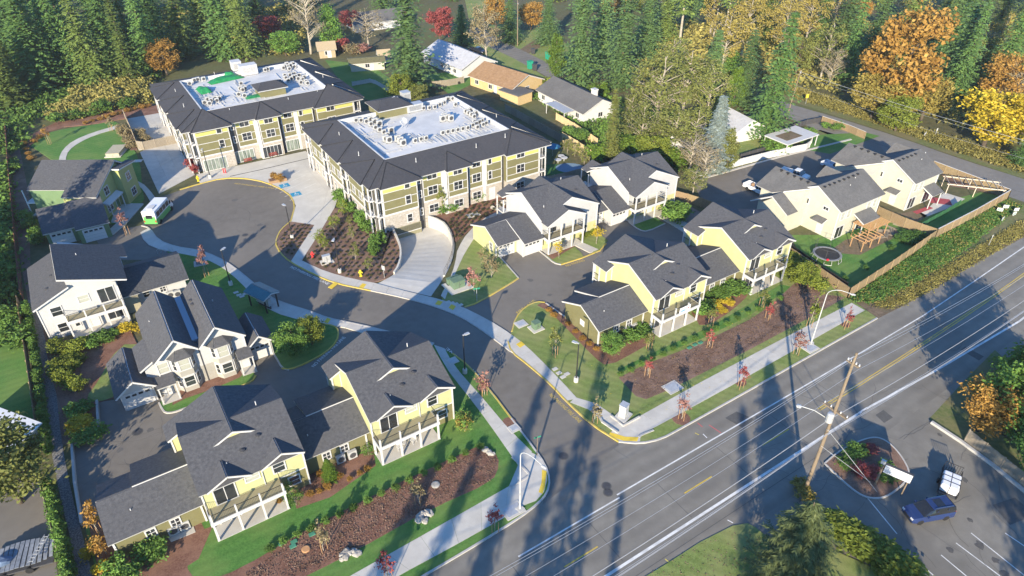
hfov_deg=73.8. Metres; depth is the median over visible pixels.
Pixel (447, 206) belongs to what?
shrub
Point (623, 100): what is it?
leafy tree
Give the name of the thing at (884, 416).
seal patch
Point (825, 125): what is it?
shrub
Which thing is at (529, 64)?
wheeled bin
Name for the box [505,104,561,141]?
wooden fence
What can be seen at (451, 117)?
condenser unit
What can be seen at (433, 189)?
window
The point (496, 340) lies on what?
kerb
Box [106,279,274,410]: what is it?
twin house
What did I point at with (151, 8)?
fir tree
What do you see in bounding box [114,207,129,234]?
young tree
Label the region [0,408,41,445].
neighbour house
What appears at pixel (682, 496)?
power line
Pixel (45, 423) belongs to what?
hedge shrub
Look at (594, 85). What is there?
hedge shrub
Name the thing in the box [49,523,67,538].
hedge shrub
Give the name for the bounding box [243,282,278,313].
mail kiosk
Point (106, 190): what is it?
window
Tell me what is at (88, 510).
young tree
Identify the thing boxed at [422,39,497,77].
ranch house
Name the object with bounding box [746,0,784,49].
fir tree
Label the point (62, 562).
hedge shrub
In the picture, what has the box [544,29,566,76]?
leafy tree
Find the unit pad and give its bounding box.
[168,526,194,541]
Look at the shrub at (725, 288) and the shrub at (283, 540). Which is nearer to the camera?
the shrub at (283, 540)
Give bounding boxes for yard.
[46,330,136,437]
[127,113,170,149]
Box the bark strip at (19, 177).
[10,150,70,444]
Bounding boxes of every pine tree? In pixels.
[669,0,701,63]
[718,0,745,48]
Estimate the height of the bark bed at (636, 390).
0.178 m
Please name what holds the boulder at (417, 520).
on the front lawn at (232, 553)
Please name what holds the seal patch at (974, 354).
on the road
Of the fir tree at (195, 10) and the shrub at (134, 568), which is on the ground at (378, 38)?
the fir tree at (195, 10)
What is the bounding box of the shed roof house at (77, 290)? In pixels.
[27,242,188,338]
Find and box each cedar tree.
[321,459,338,483]
[696,30,727,101]
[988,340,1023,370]
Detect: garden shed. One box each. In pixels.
[315,41,336,58]
[347,55,385,71]
[376,49,390,62]
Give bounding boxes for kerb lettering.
[291,266,327,283]
[312,337,345,366]
[550,394,581,421]
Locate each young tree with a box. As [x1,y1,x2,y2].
[40,125,51,144]
[80,499,102,536]
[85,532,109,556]
[104,116,113,130]
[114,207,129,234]
[195,245,208,275]
[314,517,329,553]
[347,241,360,258]
[374,549,396,575]
[408,477,425,506]
[436,186,447,214]
[465,266,480,294]
[471,370,491,396]
[486,502,503,532]
[548,326,562,356]
[554,241,562,254]
[590,223,605,243]
[591,395,602,423]
[644,332,653,349]
[644,357,653,377]
[676,392,691,420]
[704,329,716,347]
[705,305,718,326]
[737,365,750,389]
[757,290,770,308]
[765,301,775,319]
[792,329,809,354]
[806,292,824,327]
[843,305,854,328]
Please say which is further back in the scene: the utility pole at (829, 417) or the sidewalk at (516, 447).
the sidewalk at (516, 447)
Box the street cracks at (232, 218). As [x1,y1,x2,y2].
[180,187,288,236]
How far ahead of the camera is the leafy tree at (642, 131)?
138.29 m
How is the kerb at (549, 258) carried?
on the estate street at (521, 390)
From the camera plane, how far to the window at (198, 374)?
83.14 m
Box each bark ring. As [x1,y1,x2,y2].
[317,543,329,553]
[503,417,515,426]
[672,412,690,424]
[735,379,746,385]
[840,321,849,326]
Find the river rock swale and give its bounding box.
[28,300,91,575]
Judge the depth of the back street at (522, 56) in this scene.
198.90 m
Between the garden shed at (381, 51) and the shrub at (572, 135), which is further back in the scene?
the garden shed at (381, 51)
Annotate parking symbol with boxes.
[279,183,289,187]
[290,191,301,196]
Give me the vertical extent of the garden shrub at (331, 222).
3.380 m
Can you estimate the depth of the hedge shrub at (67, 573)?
61.11 m
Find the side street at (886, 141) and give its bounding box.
[771,99,1023,201]
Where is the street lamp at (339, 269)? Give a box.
[332,238,341,272]
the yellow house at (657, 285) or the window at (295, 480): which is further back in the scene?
the yellow house at (657, 285)
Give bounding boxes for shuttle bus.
[141,197,172,224]
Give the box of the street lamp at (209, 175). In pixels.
[200,148,211,178]
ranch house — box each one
[346,8,401,32]
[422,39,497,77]
[467,61,544,105]
[535,76,619,122]
[660,124,709,155]
[710,106,766,142]
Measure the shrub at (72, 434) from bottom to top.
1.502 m
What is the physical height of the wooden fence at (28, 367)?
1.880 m
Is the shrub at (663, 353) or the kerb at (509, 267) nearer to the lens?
the shrub at (663, 353)
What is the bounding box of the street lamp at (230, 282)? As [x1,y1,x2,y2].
[220,247,232,285]
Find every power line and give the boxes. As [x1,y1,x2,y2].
[490,357,853,575]
[498,364,845,574]
[526,371,855,575]
[554,404,822,575]
[593,422,824,575]
[615,420,845,575]
[618,432,829,575]
[620,438,822,575]
[825,285,1023,402]
[831,311,1023,431]
[832,313,1021,432]
[836,301,1022,415]
[848,311,1022,418]
[856,264,1023,355]
[858,278,1020,369]
[872,267,1021,350]
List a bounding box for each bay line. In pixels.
[870,501,896,533]
[956,543,999,575]
[971,533,1023,574]
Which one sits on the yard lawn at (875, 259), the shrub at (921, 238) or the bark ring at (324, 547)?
the shrub at (921, 238)
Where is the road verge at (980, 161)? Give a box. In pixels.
[782,92,1023,177]
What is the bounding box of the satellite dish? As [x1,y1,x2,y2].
[400,117,406,127]
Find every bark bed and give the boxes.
[26,103,160,146]
[89,519,203,575]
[122,134,136,149]
[122,527,211,575]
[172,370,241,404]
[173,446,498,575]
[277,221,313,260]
[293,451,375,508]
[306,208,399,282]
[434,197,505,242]
[537,303,654,364]
[546,246,574,258]
[619,282,844,398]
[692,294,746,324]
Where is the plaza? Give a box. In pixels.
[196,151,337,260]
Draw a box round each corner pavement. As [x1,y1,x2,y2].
[504,452,546,516]
[611,429,639,441]
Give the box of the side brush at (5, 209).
[0,158,28,306]
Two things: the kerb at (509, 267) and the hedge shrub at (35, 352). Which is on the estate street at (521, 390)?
the kerb at (509, 267)
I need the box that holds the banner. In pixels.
[679,304,690,313]
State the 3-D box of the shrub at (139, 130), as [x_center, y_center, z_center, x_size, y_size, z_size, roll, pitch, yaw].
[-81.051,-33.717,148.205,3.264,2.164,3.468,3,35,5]
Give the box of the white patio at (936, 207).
[920,192,963,217]
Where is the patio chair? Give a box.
[409,436,416,444]
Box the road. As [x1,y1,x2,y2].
[427,237,1023,575]
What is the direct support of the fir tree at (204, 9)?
on the ground at (378, 38)
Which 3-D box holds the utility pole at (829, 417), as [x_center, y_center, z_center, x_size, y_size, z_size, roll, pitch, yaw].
[29.492,13.277,66.262,4.708,18.809,1.864,12,37,16]
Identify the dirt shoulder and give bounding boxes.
[852,221,1023,317]
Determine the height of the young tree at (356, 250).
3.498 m
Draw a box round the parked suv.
[901,495,956,524]
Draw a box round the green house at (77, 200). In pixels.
[21,160,141,243]
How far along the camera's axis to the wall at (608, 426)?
78.25 m
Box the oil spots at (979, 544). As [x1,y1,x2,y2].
[937,433,1009,575]
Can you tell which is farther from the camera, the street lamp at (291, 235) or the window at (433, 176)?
the window at (433, 176)
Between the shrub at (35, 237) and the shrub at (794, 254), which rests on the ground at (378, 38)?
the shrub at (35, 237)
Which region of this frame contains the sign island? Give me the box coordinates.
[826,438,907,496]
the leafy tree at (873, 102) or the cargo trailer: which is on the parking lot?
the cargo trailer
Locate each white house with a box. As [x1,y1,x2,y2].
[470,175,599,257]
[581,151,678,225]
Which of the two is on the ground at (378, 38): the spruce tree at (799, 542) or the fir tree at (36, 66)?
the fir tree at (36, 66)
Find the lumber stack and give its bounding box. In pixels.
[875,229,889,231]
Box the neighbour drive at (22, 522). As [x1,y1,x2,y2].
[0,477,57,575]
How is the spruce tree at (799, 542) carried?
on the grass verge at (848, 566)
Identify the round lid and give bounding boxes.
[301,545,309,552]
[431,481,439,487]
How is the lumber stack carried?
on the gravel patio at (855, 247)
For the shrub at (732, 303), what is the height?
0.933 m
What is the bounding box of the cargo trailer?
[936,461,962,499]
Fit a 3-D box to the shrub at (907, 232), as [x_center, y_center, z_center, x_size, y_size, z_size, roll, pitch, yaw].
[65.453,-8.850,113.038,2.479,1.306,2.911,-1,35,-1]
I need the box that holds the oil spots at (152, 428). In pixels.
[117,199,551,452]
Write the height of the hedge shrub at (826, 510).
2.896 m
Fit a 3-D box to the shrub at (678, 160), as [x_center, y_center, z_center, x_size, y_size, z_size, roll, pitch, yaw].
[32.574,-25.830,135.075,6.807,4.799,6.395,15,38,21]
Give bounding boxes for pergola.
[850,228,883,251]
[851,217,890,241]
[941,175,1005,196]
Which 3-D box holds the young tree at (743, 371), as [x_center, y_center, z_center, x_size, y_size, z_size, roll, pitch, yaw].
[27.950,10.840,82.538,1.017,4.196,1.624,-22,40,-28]
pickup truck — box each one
[743,180,760,193]
[782,166,810,179]
[820,159,835,168]
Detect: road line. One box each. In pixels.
[518,497,618,556]
[564,546,597,566]
[604,411,861,575]
[617,356,853,494]
[684,476,711,492]
[763,429,788,444]
[818,273,1023,408]
[820,275,1023,410]
[858,247,1023,353]
[861,317,1023,410]
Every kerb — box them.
[141,225,433,343]
[158,402,184,413]
[180,178,294,220]
[242,375,256,384]
[273,353,288,370]
[275,221,290,243]
[275,244,370,290]
[281,323,338,369]
[371,290,510,351]
[421,398,549,575]
[452,353,511,417]
[464,278,518,307]
[500,256,518,277]
[507,341,618,441]
[511,301,544,331]
[539,250,560,264]
[545,303,564,316]
[561,243,606,264]
[619,317,877,443]
[629,222,665,231]
[698,139,851,178]
[824,437,909,498]
[930,421,1023,492]
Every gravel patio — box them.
[834,229,897,254]
[901,210,923,221]
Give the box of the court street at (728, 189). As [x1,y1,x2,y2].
[693,138,885,208]
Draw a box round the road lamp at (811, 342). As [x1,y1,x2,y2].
[808,290,854,344]
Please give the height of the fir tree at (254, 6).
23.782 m
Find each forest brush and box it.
[0,57,164,151]
[147,2,314,55]
[635,16,1023,142]
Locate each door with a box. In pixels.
[49,229,75,243]
[82,225,107,242]
[89,316,101,326]
[95,285,117,303]
[108,309,125,319]
[116,198,120,206]
[122,386,155,410]
[162,386,174,395]
[212,482,238,505]
[241,358,250,367]
[250,341,272,359]
[379,413,398,433]
[489,187,494,199]
[498,242,513,256]
[524,240,540,255]
[547,226,556,232]
[597,212,602,223]
[611,211,625,225]
[632,197,641,204]
[653,320,663,327]
[657,295,670,311]
[744,278,751,285]
[748,256,760,271]
[814,223,822,233]
[833,224,844,238]
[887,194,896,204]
[905,196,915,209]
[920,192,929,202]
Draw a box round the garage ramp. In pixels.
[378,227,451,295]
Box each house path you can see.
[110,204,142,234]
[111,203,142,223]
[441,208,505,298]
[575,243,597,252]
[657,210,686,231]
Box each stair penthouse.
[251,79,287,97]
[365,95,412,118]
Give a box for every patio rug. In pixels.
[913,206,931,213]
[929,197,951,204]
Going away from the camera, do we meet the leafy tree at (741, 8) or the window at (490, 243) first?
the window at (490, 243)
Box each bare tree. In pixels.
[284,0,325,53]
[347,5,387,46]
[676,130,718,168]
[689,144,723,180]
[817,47,850,84]
[995,60,1023,95]
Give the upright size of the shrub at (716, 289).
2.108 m
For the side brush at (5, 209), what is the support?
on the ground at (378, 38)
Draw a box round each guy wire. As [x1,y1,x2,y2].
[821,446,869,481]
[828,430,876,491]
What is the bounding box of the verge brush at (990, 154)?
[781,84,1023,172]
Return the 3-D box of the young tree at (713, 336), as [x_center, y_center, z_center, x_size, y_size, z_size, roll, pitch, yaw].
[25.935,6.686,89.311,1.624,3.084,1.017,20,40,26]
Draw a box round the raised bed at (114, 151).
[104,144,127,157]
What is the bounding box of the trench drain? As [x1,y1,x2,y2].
[233,158,307,175]
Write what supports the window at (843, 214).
in the cream house at (829, 203)
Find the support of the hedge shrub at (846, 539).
on the ground at (378, 38)
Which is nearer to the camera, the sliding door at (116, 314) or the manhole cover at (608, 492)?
the manhole cover at (608, 492)
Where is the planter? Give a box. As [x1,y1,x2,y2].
[268,176,286,183]
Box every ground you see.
[0,0,1023,575]
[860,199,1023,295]
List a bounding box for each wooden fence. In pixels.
[4,123,24,299]
[15,295,40,429]
[41,486,59,567]
[123,111,176,149]
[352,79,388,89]
[432,76,463,87]
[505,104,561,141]
[547,152,590,177]
[556,112,597,143]
[562,132,590,157]
[675,191,711,207]
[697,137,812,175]
[740,147,765,157]
[788,117,821,127]
[790,248,849,296]
[791,245,848,285]
[821,116,865,138]
[847,229,938,297]
[877,206,938,236]
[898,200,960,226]
[934,161,1011,198]
[935,190,1010,237]
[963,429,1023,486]
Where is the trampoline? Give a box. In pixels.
[811,237,844,265]
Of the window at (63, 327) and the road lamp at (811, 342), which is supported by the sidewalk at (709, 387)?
the road lamp at (811, 342)
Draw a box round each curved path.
[59,126,114,159]
[138,181,154,201]
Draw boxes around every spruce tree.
[697,95,735,176]
[738,499,845,575]
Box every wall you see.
[70,399,99,525]
[392,228,401,273]
[428,215,453,276]
[509,456,529,486]
[599,417,618,433]
[610,415,639,426]
[638,429,653,436]
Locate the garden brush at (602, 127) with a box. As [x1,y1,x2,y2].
[532,92,699,174]
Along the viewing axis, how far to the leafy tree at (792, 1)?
217.60 m
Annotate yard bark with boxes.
[942,173,990,192]
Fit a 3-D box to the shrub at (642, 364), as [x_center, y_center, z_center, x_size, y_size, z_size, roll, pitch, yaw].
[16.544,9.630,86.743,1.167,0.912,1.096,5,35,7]
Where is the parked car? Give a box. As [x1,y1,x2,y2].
[468,46,484,53]
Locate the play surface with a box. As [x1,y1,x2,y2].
[556,163,582,171]
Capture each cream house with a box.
[750,166,885,239]
[831,143,943,210]
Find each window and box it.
[48,305,64,317]
[56,321,71,333]
[76,293,90,303]
[103,184,110,196]
[107,204,114,212]
[125,170,131,181]
[131,185,137,196]
[142,291,150,298]
[144,527,158,539]
[156,361,170,374]
[159,286,166,292]
[169,516,181,527]
[170,361,178,371]
[176,376,184,387]
[177,358,191,371]
[183,374,197,387]
[190,354,196,366]
[196,369,201,382]
[197,160,201,171]
[209,348,217,358]
[214,363,222,373]
[215,128,222,133]
[216,345,229,358]
[218,139,225,147]
[221,360,234,373]
[229,341,233,353]
[233,356,238,368]
[239,121,249,127]
[241,131,252,140]
[244,472,260,483]
[263,118,273,123]
[265,128,275,137]
[271,461,286,474]
[283,112,292,118]
[285,122,294,131]
[287,473,301,486]
[321,450,331,460]
[326,106,334,111]
[339,443,349,452]
[358,190,362,201]
[370,202,374,214]
[404,404,417,414]
[405,194,411,204]
[407,212,413,221]
[420,207,423,215]
[427,173,436,180]
[427,184,437,195]
[427,395,437,407]
[429,202,438,212]
[437,408,447,419]
[453,169,462,175]
[453,179,462,190]
[454,197,463,207]
[472,162,480,167]
[472,172,480,182]
[472,190,481,199]
[488,170,491,179]
[489,241,492,250]
[516,153,524,158]
[516,163,524,173]
[516,180,524,188]
[613,324,619,331]
[626,319,631,326]
[675,290,683,297]
[689,283,697,293]
[764,252,771,258]
[775,246,783,255]
[822,205,829,211]
[839,211,845,220]
[845,208,852,218]
[871,198,877,207]
[896,178,903,183]
[912,183,918,192]
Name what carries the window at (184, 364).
in the twin house at (195, 334)
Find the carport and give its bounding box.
[763,125,818,154]
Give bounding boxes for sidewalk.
[140,228,432,345]
[289,260,373,289]
[351,486,508,575]
[371,283,575,400]
[434,345,531,464]
[571,397,629,432]
[627,303,863,433]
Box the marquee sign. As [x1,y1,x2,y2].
[874,459,913,495]
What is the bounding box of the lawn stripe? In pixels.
[619,284,790,370]
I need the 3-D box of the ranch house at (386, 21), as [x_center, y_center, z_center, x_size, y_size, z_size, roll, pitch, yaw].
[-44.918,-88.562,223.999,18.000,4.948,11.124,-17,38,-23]
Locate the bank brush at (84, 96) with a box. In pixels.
[39,72,155,121]
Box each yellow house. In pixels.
[95,384,310,557]
[287,331,455,474]
[562,234,711,345]
[682,202,796,297]
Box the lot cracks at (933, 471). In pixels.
[795,382,1023,575]
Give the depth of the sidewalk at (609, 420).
79.91 m
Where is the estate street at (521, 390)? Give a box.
[74,179,699,523]
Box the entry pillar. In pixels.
[614,400,632,423]
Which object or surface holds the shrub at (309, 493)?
on the bark bed at (351, 467)
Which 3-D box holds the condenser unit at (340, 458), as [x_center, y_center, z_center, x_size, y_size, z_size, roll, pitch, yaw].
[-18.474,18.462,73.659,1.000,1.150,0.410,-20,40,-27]
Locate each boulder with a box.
[342,548,349,552]
[342,553,349,560]
[352,550,361,557]
[414,517,421,523]
[421,517,428,523]
[424,509,432,517]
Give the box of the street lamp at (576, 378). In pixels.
[572,340,578,382]
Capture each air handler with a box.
[229,59,240,70]
[237,62,257,75]
[399,89,410,101]
[407,100,422,113]
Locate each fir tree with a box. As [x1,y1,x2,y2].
[0,0,60,85]
[0,0,78,98]
[0,21,16,64]
[0,40,30,93]
[0,53,37,107]
[0,65,19,108]
[11,0,67,84]
[19,0,53,40]
[27,0,72,69]
[29,0,73,39]
[31,0,87,84]
[40,0,93,71]
[54,0,122,85]
[71,0,135,74]
[77,0,116,47]
[79,2,134,40]
[85,0,127,21]
[103,0,144,80]
[109,0,140,59]
[123,0,175,71]
[125,1,165,29]
[128,0,171,54]
[138,0,172,37]
[152,0,205,64]
[174,0,187,8]
[181,0,212,34]
[184,0,222,20]
[198,0,250,61]
[220,0,268,61]
[221,1,254,32]
[244,0,268,22]
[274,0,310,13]
[368,0,395,9]
[374,0,451,92]
[446,4,475,45]
[496,0,524,44]
[530,0,563,46]
[555,0,612,88]
[567,0,599,13]
[583,0,621,64]
[592,0,650,92]
[600,88,624,160]
[624,0,667,61]
[630,0,659,10]
[652,0,683,44]
[674,0,706,25]
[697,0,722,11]
[722,29,763,110]
[743,10,802,143]
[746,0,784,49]
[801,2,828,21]
[803,0,836,42]
[826,0,868,47]
[828,0,870,87]
[851,0,896,60]
[871,0,897,9]
[886,0,928,63]
[894,0,931,20]
[928,0,962,40]
[930,0,968,58]
[930,0,994,100]
[931,0,965,9]
[931,0,981,61]
[943,1,995,105]
[970,12,1023,98]
[974,0,1000,10]
[980,13,1023,80]
[985,0,1021,28]
[998,0,1023,39]
[1005,140,1023,166]
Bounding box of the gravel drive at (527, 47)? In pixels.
[520,40,541,52]
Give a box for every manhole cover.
[132,428,142,435]
[558,452,568,459]
[601,482,611,489]
[603,489,612,496]
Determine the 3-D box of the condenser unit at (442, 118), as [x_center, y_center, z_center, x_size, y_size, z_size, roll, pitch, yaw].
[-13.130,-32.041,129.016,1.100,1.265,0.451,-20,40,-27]
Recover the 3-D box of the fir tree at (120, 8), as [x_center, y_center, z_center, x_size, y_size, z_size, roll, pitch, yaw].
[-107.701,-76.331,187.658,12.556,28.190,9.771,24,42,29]
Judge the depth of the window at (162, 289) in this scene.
98.21 m
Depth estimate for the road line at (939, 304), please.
97.75 m
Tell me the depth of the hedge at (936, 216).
118.81 m
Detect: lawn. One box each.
[0,327,32,418]
[31,121,143,224]
[86,345,547,575]
[88,344,135,401]
[160,373,254,411]
[168,251,337,367]
[325,60,389,99]
[428,72,469,92]
[442,240,516,305]
[465,0,504,29]
[466,39,545,77]
[511,271,875,441]
[515,30,575,62]
[546,247,582,263]
[580,234,607,251]
[634,217,663,229]
[736,136,774,153]
[792,219,922,287]
[809,133,877,153]
[904,192,997,231]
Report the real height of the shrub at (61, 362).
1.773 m
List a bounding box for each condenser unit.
[166,290,174,297]
[166,525,180,536]
[173,289,180,296]
[178,520,191,531]
[335,452,345,464]
[347,448,357,460]
[371,117,377,124]
[376,119,382,126]
[382,134,388,142]
[385,135,392,143]
[388,126,393,132]
[397,136,402,144]
[399,138,406,146]
[439,115,445,122]
[448,114,453,121]
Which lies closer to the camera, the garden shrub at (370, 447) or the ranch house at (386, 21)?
the garden shrub at (370, 447)
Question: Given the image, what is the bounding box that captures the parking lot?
[751,332,1023,575]
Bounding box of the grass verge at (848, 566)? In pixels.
[647,523,884,575]
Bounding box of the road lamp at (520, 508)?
[515,452,545,511]
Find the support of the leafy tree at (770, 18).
on the ground at (378, 38)
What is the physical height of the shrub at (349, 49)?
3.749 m
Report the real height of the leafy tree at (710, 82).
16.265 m
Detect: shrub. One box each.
[0,143,19,154]
[0,245,10,259]
[0,302,16,319]
[0,305,32,322]
[0,314,25,339]
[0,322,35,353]
[3,157,21,164]
[4,163,21,172]
[14,209,33,220]
[18,215,37,229]
[19,300,30,307]
[20,303,31,314]
[22,307,34,318]
[22,317,35,325]
[23,319,36,329]
[24,323,38,335]
[25,227,45,244]
[26,154,36,159]
[26,226,40,237]
[26,336,39,348]
[27,341,39,351]
[28,350,40,356]
[29,358,42,371]
[29,367,43,377]
[30,353,43,365]
[30,370,44,380]
[31,375,45,390]
[32,386,48,398]
[32,391,48,403]
[33,384,45,390]
[34,404,50,416]
[34,409,49,420]
[36,399,47,410]
[37,424,53,436]
[37,475,57,489]
[38,420,51,432]
[39,417,51,425]
[39,484,60,495]
[40,433,51,446]
[40,438,55,454]
[40,487,62,503]
[43,358,63,370]
[43,495,63,513]
[44,112,64,123]
[44,366,64,379]
[44,503,64,517]
[44,508,65,525]
[45,340,68,356]
[46,336,63,345]
[46,515,67,532]
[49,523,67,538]
[50,528,69,546]
[51,368,74,388]
[51,535,73,551]
[53,353,69,363]
[53,543,73,560]
[54,548,77,563]
[55,357,75,368]
[55,556,77,569]
[55,564,78,575]
[58,400,90,420]
[59,350,79,356]
[59,568,75,575]
[62,338,82,352]
[62,373,87,389]
[63,358,81,371]
[63,416,88,435]
[64,413,93,431]
[65,107,85,119]
[66,426,86,447]
[68,336,88,349]
[68,352,88,366]
[69,377,90,392]
[72,397,96,413]
[73,428,100,446]
[77,418,112,445]
[77,543,97,564]
[84,332,104,348]
[85,107,98,115]
[88,558,108,575]
[89,98,112,112]
[91,328,110,345]
[98,550,131,575]
[99,332,114,345]
[106,328,120,339]
[111,559,147,575]
[114,123,127,129]
[115,99,127,108]
[115,126,130,136]
[116,321,133,332]
[121,96,136,105]
[121,135,133,142]
[125,138,136,148]
[128,321,139,332]
[128,530,171,568]
[131,127,145,135]
[136,134,152,141]
[183,158,193,166]
[189,163,198,173]
[264,541,275,552]
[274,173,283,181]
[277,536,288,546]
[281,479,301,501]
[283,489,303,508]
[292,529,302,537]
[305,488,313,496]
[305,523,315,532]
[310,228,323,245]
[315,469,322,478]
[317,235,328,249]
[320,515,329,524]
[322,482,332,490]
[327,213,339,227]
[331,188,343,199]
[333,35,349,51]
[334,199,346,214]
[335,508,344,519]
[336,472,344,479]
[339,198,348,205]
[342,42,360,54]
[344,201,356,214]
[344,215,352,224]
[347,226,355,238]
[349,502,358,511]
[352,209,365,222]
[354,42,371,53]
[357,219,375,234]
[360,442,374,455]
[362,258,373,268]
[363,495,372,504]
[364,236,380,248]
[364,465,371,471]
[366,245,379,257]
[368,229,387,244]
[376,489,385,497]
[391,483,400,492]
[405,474,415,483]
[419,469,428,476]
[432,462,441,471]
[436,206,447,213]
[440,204,454,210]
[448,455,456,463]
[451,408,471,421]
[454,412,473,432]
[462,448,469,455]
[475,442,483,449]
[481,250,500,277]
[538,76,550,86]
[550,312,557,317]
[560,124,574,135]
[562,139,572,153]
[565,128,578,139]
[569,142,579,154]
[570,127,589,142]
[578,147,585,155]
[579,335,585,340]
[580,154,588,162]
[582,141,607,162]
[587,83,601,93]
[598,82,612,96]
[598,140,621,157]
[615,334,630,344]
[616,134,630,150]
[618,136,636,153]
[622,326,640,343]
[626,366,634,372]
[627,142,647,153]
[630,329,646,340]
[633,320,653,338]
[638,360,645,367]
[659,204,689,226]
[659,350,667,356]
[661,151,675,164]
[661,200,687,214]
[662,146,691,166]
[670,345,678,350]
[673,202,695,216]
[692,302,714,315]
[701,298,718,311]
[704,290,716,298]
[708,285,722,294]
[711,298,722,307]
[714,289,730,299]
[718,296,731,305]
[718,306,728,313]
[719,279,741,299]
[724,278,744,296]
[727,300,735,305]
[731,280,752,298]
[733,315,741,320]
[760,137,791,154]
[776,260,800,274]
[780,255,799,270]
[784,270,818,285]
[788,255,805,262]
[788,475,806,492]
[789,250,800,258]
[793,482,819,501]
[798,259,820,272]
[809,277,836,291]
[820,121,830,128]
[822,505,844,534]
[824,505,856,546]
[829,124,840,129]
[832,515,859,555]
[834,454,857,470]
[834,520,875,551]
[836,120,845,129]
[841,447,860,460]
[842,439,870,460]
[845,526,885,563]
[846,517,876,561]
[850,458,863,470]
[851,464,867,479]
[854,539,890,570]
[856,462,880,479]
[861,534,900,571]
[863,442,879,454]
[867,539,904,575]
[877,458,896,466]
[877,472,895,483]
[878,545,907,575]
[880,547,922,575]
[887,554,933,575]
[888,242,896,249]
[891,233,907,240]
[899,230,913,236]
[902,236,918,245]
[911,229,928,237]
[914,235,935,244]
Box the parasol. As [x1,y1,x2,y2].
[546,143,560,155]
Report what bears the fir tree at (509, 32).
on the ground at (378, 38)
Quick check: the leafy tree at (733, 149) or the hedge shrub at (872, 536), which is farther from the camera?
the leafy tree at (733, 149)
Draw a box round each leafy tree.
[0,410,68,503]
[49,68,71,85]
[140,38,181,74]
[250,15,281,39]
[265,30,300,55]
[268,318,311,356]
[293,314,325,344]
[316,0,345,43]
[338,9,360,29]
[385,72,416,95]
[409,84,427,100]
[422,6,454,39]
[463,0,503,56]
[483,0,507,29]
[516,1,543,29]
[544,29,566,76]
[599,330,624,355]
[600,0,626,23]
[617,92,651,130]
[619,102,668,139]
[621,49,697,121]
[632,134,675,157]
[636,0,665,19]
[643,36,693,92]
[648,107,704,144]
[657,46,724,110]
[667,106,713,145]
[678,165,708,193]
[681,59,737,127]
[697,12,755,73]
[700,0,730,36]
[720,127,740,172]
[722,0,774,54]
[722,50,741,74]
[726,66,747,106]
[739,0,775,30]
[751,0,793,31]
[765,0,808,56]
[773,33,822,74]
[787,0,813,13]
[788,0,838,37]
[788,260,822,287]
[805,17,858,79]
[822,0,858,31]
[846,0,875,19]
[847,72,913,117]
[856,0,961,114]
[875,93,925,130]
[891,0,935,22]
[902,73,959,120]
[951,85,1023,152]
[957,371,1023,439]
[965,34,1005,75]
[968,356,1023,445]
[977,49,1023,98]
[983,12,1018,49]
[995,338,1023,389]
[1008,413,1023,470]
[1009,94,1023,145]
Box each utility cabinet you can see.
[194,257,206,266]
[319,253,333,265]
[442,275,473,294]
[446,274,457,284]
[527,319,544,333]
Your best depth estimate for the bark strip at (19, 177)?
113.90 m
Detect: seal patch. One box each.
[726,411,752,427]
[876,410,892,422]
[961,347,983,359]
[993,498,1023,524]
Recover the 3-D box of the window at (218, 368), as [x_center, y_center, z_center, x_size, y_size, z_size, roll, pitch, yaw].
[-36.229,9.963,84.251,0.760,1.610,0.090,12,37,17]
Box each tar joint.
[636,441,839,575]
[656,482,687,513]
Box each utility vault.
[446,356,459,364]
[466,211,480,217]
[500,500,525,520]
[507,423,520,432]
[514,319,528,327]
[661,380,683,394]
[801,343,819,353]
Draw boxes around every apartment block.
[149,57,363,173]
[300,90,551,238]
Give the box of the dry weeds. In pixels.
[872,220,1023,308]
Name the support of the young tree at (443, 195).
on the bark bed at (445, 217)
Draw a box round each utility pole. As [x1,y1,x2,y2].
[517,0,518,45]
[786,70,801,119]
[796,352,860,487]
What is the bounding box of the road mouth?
[568,442,640,484]
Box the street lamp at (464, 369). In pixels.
[462,332,469,373]
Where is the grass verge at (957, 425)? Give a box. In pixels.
[929,350,1023,469]
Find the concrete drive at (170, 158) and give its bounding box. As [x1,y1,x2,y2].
[140,143,194,193]
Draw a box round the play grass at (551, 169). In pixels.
[543,164,563,175]
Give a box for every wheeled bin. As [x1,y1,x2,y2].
[527,60,533,68]
[532,63,536,70]
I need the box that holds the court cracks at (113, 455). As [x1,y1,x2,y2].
[30,418,162,533]
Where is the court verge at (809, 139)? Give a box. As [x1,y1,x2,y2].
[706,130,828,174]
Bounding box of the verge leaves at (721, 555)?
[652,530,768,575]
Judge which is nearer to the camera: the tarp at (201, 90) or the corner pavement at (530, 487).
the corner pavement at (530, 487)
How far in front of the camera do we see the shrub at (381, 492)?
70.16 m
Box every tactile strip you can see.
[328,282,336,288]
[516,341,524,346]
[539,470,546,493]
[609,432,638,440]
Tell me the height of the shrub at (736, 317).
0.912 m
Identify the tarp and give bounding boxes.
[195,86,211,94]
[207,74,244,84]
[224,71,233,75]
[245,94,259,99]
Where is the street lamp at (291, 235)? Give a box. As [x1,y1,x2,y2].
[282,203,293,238]
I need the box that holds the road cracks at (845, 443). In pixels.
[617,340,977,546]
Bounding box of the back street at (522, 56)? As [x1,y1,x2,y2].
[466,28,554,77]
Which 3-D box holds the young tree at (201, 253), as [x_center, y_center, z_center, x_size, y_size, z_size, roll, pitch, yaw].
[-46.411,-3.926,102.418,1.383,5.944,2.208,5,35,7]
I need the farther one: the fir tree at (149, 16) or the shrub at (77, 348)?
the fir tree at (149, 16)

